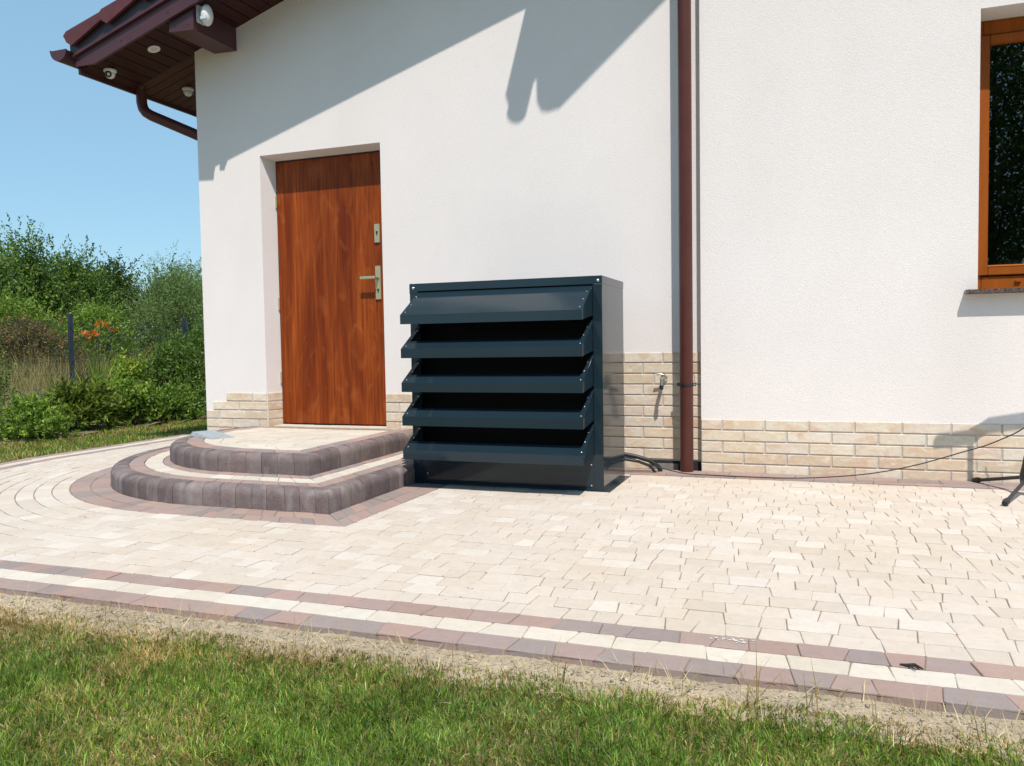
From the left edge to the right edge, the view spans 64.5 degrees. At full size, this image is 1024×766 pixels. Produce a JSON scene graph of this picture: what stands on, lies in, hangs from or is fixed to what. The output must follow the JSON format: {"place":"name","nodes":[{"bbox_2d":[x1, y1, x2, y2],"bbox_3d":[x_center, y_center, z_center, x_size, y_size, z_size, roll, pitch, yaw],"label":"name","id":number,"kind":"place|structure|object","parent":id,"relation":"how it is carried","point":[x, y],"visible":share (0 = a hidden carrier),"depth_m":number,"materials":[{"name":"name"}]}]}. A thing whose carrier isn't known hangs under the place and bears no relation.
{"place":"outdoors","nodes":[
{"label":"outdoors","id":0,"kind":"place"},
{"bbox_2d":[2,391,42,397],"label":"meadow","id":1,"kind":"structure","parent":0,"point":[18,393],"depth_m":11.74,"materials":[{"name":"plant"}]},
{"bbox_2d":[0,229,45,397],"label":"sapling tree","id":2,"kind":"object","parent":1,"relation":"on","point":[6,277],"visible":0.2,"depth_m":15.39,"materials":[{"name":"green plant"}]},
{"bbox_2d":[0,213,85,337],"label":"sapling tree","id":3,"kind":"object","parent":1,"relation":"on","point":[51,293],"visible":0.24,"depth_m":16.59,"materials":[{"name":"green plant"}]},
{"bbox_2d":[0,308,105,381],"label":"brown bush","id":4,"kind":"object","parent":1,"relation":"on","point":[21,335],"visible":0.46,"depth_m":13.73,"materials":[{"name":"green plant"}]},
{"bbox_2d":[0,281,110,375],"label":"light bush","id":5,"kind":"object","parent":1,"relation":"on","point":[6,306],"visible":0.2,"depth_m":14.25,"materials":[{"name":"green plant"}]},
{"bbox_2d":[0,349,151,391],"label":"dry meadow","id":6,"kind":"structure","parent":1,"relation":"on","point":[53,374],"depth_m":13.13,"materials":[{"name":"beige plant"}]},
{"bbox_2d":[39,224,134,330],"bbox_3d":[-9.932,-1.614,18.229,3.001,3.817,2.687,0,3,20],"label":"sapling tree","id":7,"kind":"object","parent":1,"relation":"on","point":[82,277],"visible":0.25,"depth_m":17.99,"materials":[{"name":"green plant"}]},
{"bbox_2d":[42,293,156,356],"bbox_3d":[-8.914,-0.889,17.279,2.243,2.059,2.955,0,3,20],"label":"light bush","id":8,"kind":"object","parent":1,"relation":"on","point":[90,302],"visible":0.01,"depth_m":17.19,"materials":[{"name":"green plant"}]},
{"bbox_2d":[49,296,151,369],"bbox_3d":[-8.144,-0.724,15.722,2.367,1.935,2.668,0,3,20],"label":"light bush","id":9,"kind":"object","parent":1,"relation":"on","point":[89,315],"visible":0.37,"depth_m":15.62,"materials":[{"name":"green plant"}]},
{"bbox_2d":[0,314,201,391],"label":"fence","id":10,"kind":"object","parent":1,"relation":"on","point":[70,323],"visible":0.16,"depth_m":12.90,"materials":[{"name":"grey metal"}]},
{"bbox_2d":[69,245,163,350],"bbox_3d":[-9.615,-1.610,19.698,2.871,3.495,2.947,0,3,20],"label":"sapling tree","id":11,"kind":"object","parent":1,"relation":"on","point":[116,270],"visible":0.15,"depth_m":19.52,"materials":[{"name":"green plant"}]},
{"bbox_2d":[84,249,163,326],"bbox_3d":[-10.889,-1.625,21.409,3.534,3.787,4.258,0,3,20],"label":"hedge tree","id":12,"kind":"object","parent":1,"relation":"on","point":[108,276],"depth_m":21.23,"materials":[{"name":"green plant"}]},
{"bbox_2d":[121,342,165,358],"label":"bush","id":13,"kind":"object","parent":1,"relation":"on","point":[146,350],"visible":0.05,"depth_m":16.30,"materials":[{"name":"green plant"}]},
{"bbox_2d":[106,240,204,351],"bbox_3d":[-7.344,-1.528,18.246,3.764,3.481,3.771,-3,4,-39],"label":"willow bush","id":14,"kind":"object","parent":1,"relation":"on","point":[177,296],"visible":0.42,"depth_m":17.82,"materials":[{"name":"green plant"}]},
{"bbox_2d":[115,252,201,316],"bbox_3d":[-9.673,-1.879,23.276,3.798,3.741,4.091,2,4,44],"label":"hedge tree","id":15,"kind":"object","parent":1,"relation":"on","point":[167,274],"visible":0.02,"depth_m":22.95,"materials":[{"name":"green plant"}]},
{"bbox_2d":[154,262,202,334],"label":"willow bush","id":16,"kind":"object","parent":1,"relation":"on","point":[192,284],"depth_m":20.08,"materials":[{"name":"green plant"}]},
{"bbox_2d":[0,0,201,300],"label":"sky","id":17,"kind":"structure","parent":0,"point":[79,157],"materials":[{"name":"blue"}]},
{"bbox_2d":[0,416,206,462],"bbox_3d":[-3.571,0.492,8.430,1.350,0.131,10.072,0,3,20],"label":"side lawn grass","id":18,"kind":"structure","parent":0,"point":[104,438],"depth_m":7.54,"materials":[{"name":"green plant"}]},
{"bbox_2d":[190,430,232,438],"bbox_3d":[-2.034,0.347,5.483,0.190,0.027,0.350,-3,4,-39],"label":"door wedge","id":19,"kind":"object","parent":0,"point":[211,434],"depth_m":5.46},
{"bbox_2d":[0,604,1023,765],"bbox_3d":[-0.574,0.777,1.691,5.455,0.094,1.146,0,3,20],"label":"lawn grass","id":20,"kind":"structure","parent":0,"point":[89,685],"depth_m":1.84,"materials":[{"name":"green plant"}]},
{"bbox_2d":[0,593,1023,759],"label":"sand strip","id":21,"kind":"object","parent":20,"relation":"on","point":[714,692],"visible":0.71,"depth_m":2.04,"materials":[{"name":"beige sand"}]},
{"bbox_2d":[416,648,439,671],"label":"grass tuft","id":22,"kind":"object","parent":21,"relation":"on","point":[427,663],"visible":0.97,"depth_m":2.09,"materials":[{"name":"beige plant"}]},
{"bbox_2d":[0,579,1023,754],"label":"straw clippings","id":23,"kind":"object","parent":21,"relation":"on","point":[346,635],"visible":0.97,"depth_m":2.06,"materials":[{"name":"beige plant"}]},
{"bbox_2d":[551,651,567,682],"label":"grass tuft","id":24,"kind":"object","parent":21,"relation":"on","point":[563,671],"visible":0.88,"depth_m":2.00,"materials":[{"name":"beige plant"}]},
{"bbox_2d":[667,659,697,696],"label":"grass tuft","id":25,"kind":"object","parent":21,"relation":"on","point":[682,683],"visible":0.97,"depth_m":1.92,"materials":[{"name":"beige plant"}]},
{"bbox_2d":[714,651,779,709],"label":"grass tuft","id":26,"kind":"object","parent":21,"relation":"on","point":[752,683],"visible":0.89,"depth_m":1.84,"materials":[{"name":"beige plant"}]},
{"bbox_2d":[803,656,819,720],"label":"grass tuft","id":27,"kind":"object","parent":21,"relation":"on","point":[810,698],"visible":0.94,"depth_m":1.78,"materials":[{"name":"plant"}]},
{"bbox_2d":[954,706,991,745],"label":"grass tuft","id":28,"kind":"object","parent":21,"relation":"on","point":[986,736],"visible":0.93,"depth_m":1.68,"materials":[{"name":"beige plant"}]},
{"bbox_2d":[0,433,1023,719],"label":"paving","id":29,"kind":"structure","parent":0,"point":[362,557],"depth_m":2.92,"materials":[{"name":"beige stone"}]},
{"bbox_2d":[111,424,414,514],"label":"entrance steps","id":30,"kind":"structure","parent":29,"relation":"on","point":[323,469],"depth_m":4.57,"materials":[{"name":"concrete"}]},
{"bbox_2d":[400,275,630,491],"bbox_3d":[0.008,-0.002,4.729,1.218,1.172,0.765,0,3,20],"label":"louvred cabinet","id":31,"kind":"object","parent":29,"relation":"on","point":[515,383],"visible":1,"depth_m":4.50,"materials":[{"name":"metal"}]},
{"bbox_2d":[624,452,662,472],"bbox_3d":[0.747,0.494,5.047,0.386,0.160,0.091,0,3,9],"label":"hose","id":32,"kind":"object","parent":29,"relation":"on","point":[642,458],"visible":0.55,"depth_m":5.02,"materials":[{"name":"black rubber"}]},
{"bbox_2d":[710,637,754,642],"bbox_3d":[0.596,0.695,2.197,0.118,0.001,0.040,0,3,20],"label":"mortar smudge","id":33,"kind":"object","parent":29,"relation":"on","point":[734,639],"visible":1,"depth_m":2.20,"materials":[{"name":"white concrete"}]},
{"bbox_2d":[625,427,1023,478],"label":"cable","id":34,"kind":"object","parent":29,"relation":"on","point":[835,476],"visible":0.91,"depth_m":4.59,"materials":[{"name":"black rubber"}]},
{"bbox_2d":[900,663,923,669],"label":"twig","id":35,"kind":"object","parent":29,"relation":"on","point":[911,665],"visible":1,"depth_m":1.99,"materials":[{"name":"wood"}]},
{"bbox_2d":[972,457,1023,505],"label":"tripod stand","id":36,"kind":"object","parent":29,"relation":"on","point":[1006,501],"visible":1,"depth_m":4.12,"materials":[{"name":"black metal"}]},
{"bbox_2d":[1003,260,1023,265],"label":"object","id":37,"kind":"object","parent":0,"point":[1015,262],"visible":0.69,"depth_m":4.72,"materials":[{"name":"ceramic"}]},
{"label":"ground","id":38,"kind":"structure","parent":0,"visible":0},
{"bbox_2d":[0,395,206,444],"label":"planting bed","id":39,"kind":"object","parent":38,"relation":"on","point":[100,426],"visible":0.01,"depth_m":8.62,"materials":[{"name":"soil"}]},
{"bbox_2d":[0,351,44,429],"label":"shrub","id":40,"kind":"object","parent":39,"relation":"on","point":[5,381],"visible":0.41,"depth_m":8.06,"materials":[{"name":"green plant"}]},
{"bbox_2d":[3,384,70,428],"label":"grass clump","id":41,"kind":"object","parent":39,"relation":"on","point":[38,397],"visible":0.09,"depth_m":8.26,"materials":[{"name":"green plant"}]},
{"bbox_2d":[0,391,86,443],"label":"shrub","id":42,"kind":"object","parent":39,"relation":"on","point":[33,412],"visible":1,"depth_m":7.55,"materials":[{"name":"green plant"}]},
{"bbox_2d":[1,350,91,421],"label":"grass clump","id":43,"kind":"object","parent":39,"relation":"on","point":[34,380],"visible":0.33,"depth_m":9.25,"materials":[{"name":"green plant"}]},
{"bbox_2d":[41,373,135,429],"bbox_3d":[-4.448,0.219,8.410,0.834,0.645,0.902,0,3,20],"label":"rhododendron","id":44,"kind":"object","parent":39,"relation":"on","point":[89,405],"visible":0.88,"depth_m":8.29,"materials":[{"name":"green plant"}]},
{"bbox_2d":[81,319,117,385],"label":"daylily","id":45,"kind":"object","parent":39,"relation":"on","point":[95,331],"visible":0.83,"depth_m":9.48,"materials":[{"name":"green plant"}]},
{"bbox_2d":[67,349,138,422],"bbox_3d":[-4.703,-0.005,9.256,0.900,0.896,0.755,-3,3,-34],"label":"iris clump","id":46,"kind":"object","parent":39,"relation":"on","point":[103,376],"visible":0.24,"depth_m":9.21,"materials":[{"name":"green plant"}]},
{"bbox_2d":[106,347,152,391],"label":"yellow shrub","id":47,"kind":"object","parent":39,"relation":"on","point":[128,364],"visible":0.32,"depth_m":9.56,"materials":[{"name":"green plant"}]},
{"bbox_2d":[104,375,167,425],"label":"round leaf shrub","id":48,"kind":"object","parent":39,"relation":"on","point":[134,396],"visible":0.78,"depth_m":8.96,"materials":[{"name":"green plant"}]},
{"bbox_2d":[104,364,183,419],"bbox_3d":[-4.422,0.121,9.666,1.183,0.713,0.828,0,3,20],"label":"mixed shrub","id":49,"kind":"object","parent":39,"relation":"on","point":[145,379],"visible":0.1,"depth_m":9.64,"materials":[{"name":"green plant"}]},
{"bbox_2d":[131,328,206,417],"bbox_3d":[-4.273,-0.090,10.144,1.453,1.207,1.425,0,3,20],"label":"mixed shrub","id":50,"kind":"object","parent":39,"relation":"on","point":[170,365],"visible":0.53,"depth_m":10.01,"materials":[{"name":"green plant"}]},
{"bbox_2d":[139,378,206,421],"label":"round leaf shrub","id":51,"kind":"object","parent":39,"relation":"on","point":[175,402],"visible":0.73,"depth_m":9.46,"materials":[{"name":"green plant"}]},
{"bbox_2d":[146,315,205,395],"bbox_3d":[-4.281,-0.233,11.102,1.572,1.378,1.609,0,3,20],"label":"mixed shrub","id":52,"kind":"object","parent":39,"relation":"on","point":[194,338],"visible":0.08,"depth_m":10.88,"materials":[{"name":"green plant"}]},
{"bbox_2d":[63,0,1023,482],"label":"house","id":53,"kind":"structure","parent":38,"relation":"on","point":[857,226],"depth_m":5.17,"materials":[{"name":"paint"}]},
{"bbox_2d":[50,49,77,68],"bbox_3d":[-1.979,-2.628,9.778,0.168,0.089,8.065,0,3,20],"label":"gutter","id":54,"kind":"object","parent":53,"relation":"attached to","point":[63,56],"visible":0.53,"depth_m":6.00,"materials":[{"name":"paint"}]},
{"bbox_2d":[103,68,116,78],"bbox_3d":[-3.046,-2.342,6.145,0.093,0.072,0.093,0,3,20],"label":"security camera","id":55,"kind":"object","parent":53,"relation":"attached to","point":[110,73],"visible":1,"depth_m":6.12,"materials":[{"name":"white plastic"}]},
{"bbox_2d":[147,45,159,52],"bbox_3d":[-2.674,-2.492,6.055,0.087,0.033,0.092,0,3,20],"label":"spotlight","id":56,"kind":"object","parent":53,"relation":"attached to","point":[153,49],"visible":1,"depth_m":6.05,"materials":[{"name":"white plastic"}]},
{"bbox_2d":[135,86,196,139],"bbox_3d":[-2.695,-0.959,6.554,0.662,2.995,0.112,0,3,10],"label":"swan neck pipe","id":57,"kind":"object","parent":53,"relation":"attached to","point":[146,111],"visible":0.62,"depth_m":6.48,"materials":[{"name":"brown metal"}]},
{"bbox_2d":[182,87,193,96],"bbox_3d":[-2.692,-2.417,6.737,0.093,0.072,0.093,0,3,20],"label":"security camera","id":58,"kind":"object","parent":53,"relation":"attached to","point":[188,91],"visible":1,"depth_m":6.71,"materials":[{"name":"white plastic"}]},
{"bbox_2d":[196,4,212,25],"bbox_3d":[-2.166,-2.586,5.706,0.140,0.160,0.092,1,3,35],"label":"wall lamp","id":59,"kind":"object","parent":53,"relation":"attached to","point":[204,14],"visible":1,"depth_m":5.67,"materials":[{"name":"white glass"}]},
{"bbox_2d":[275,150,386,425],"bbox_3d":[-1.325,-0.690,6.088,1.075,2.078,0.137,0,3,20],"label":"door","id":60,"kind":"structure","parent":53,"relation":"in","point":[331,300],"depth_m":6.10,"materials":[{"name":"brown wood"}]},
{"bbox_2d":[656,373,667,389],"bbox_3d":[0.937,-0.011,5.099,0.058,0.101,0.106,1,3,28],"label":"garden tap","id":61,"kind":"object","parent":53,"relation":"attached to","point":[663,377],"visible":1,"depth_m":5.07,"materials":[{"name":"metal"}]},
{"bbox_2d":[677,0,695,471],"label":"downpipe","id":62,"kind":"object","parent":53,"relation":"attached to","point":[686,384],"visible":0.92,"depth_m":4.93,"materials":[{"name":"brown metal"}]},
{"bbox_2d":[964,16,1023,293],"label":"window","id":63,"kind":"structure","parent":53,"relation":"in","point":[1006,278],"depth_m":4.59,"materials":[{"name":"brown wood"}]}
]}

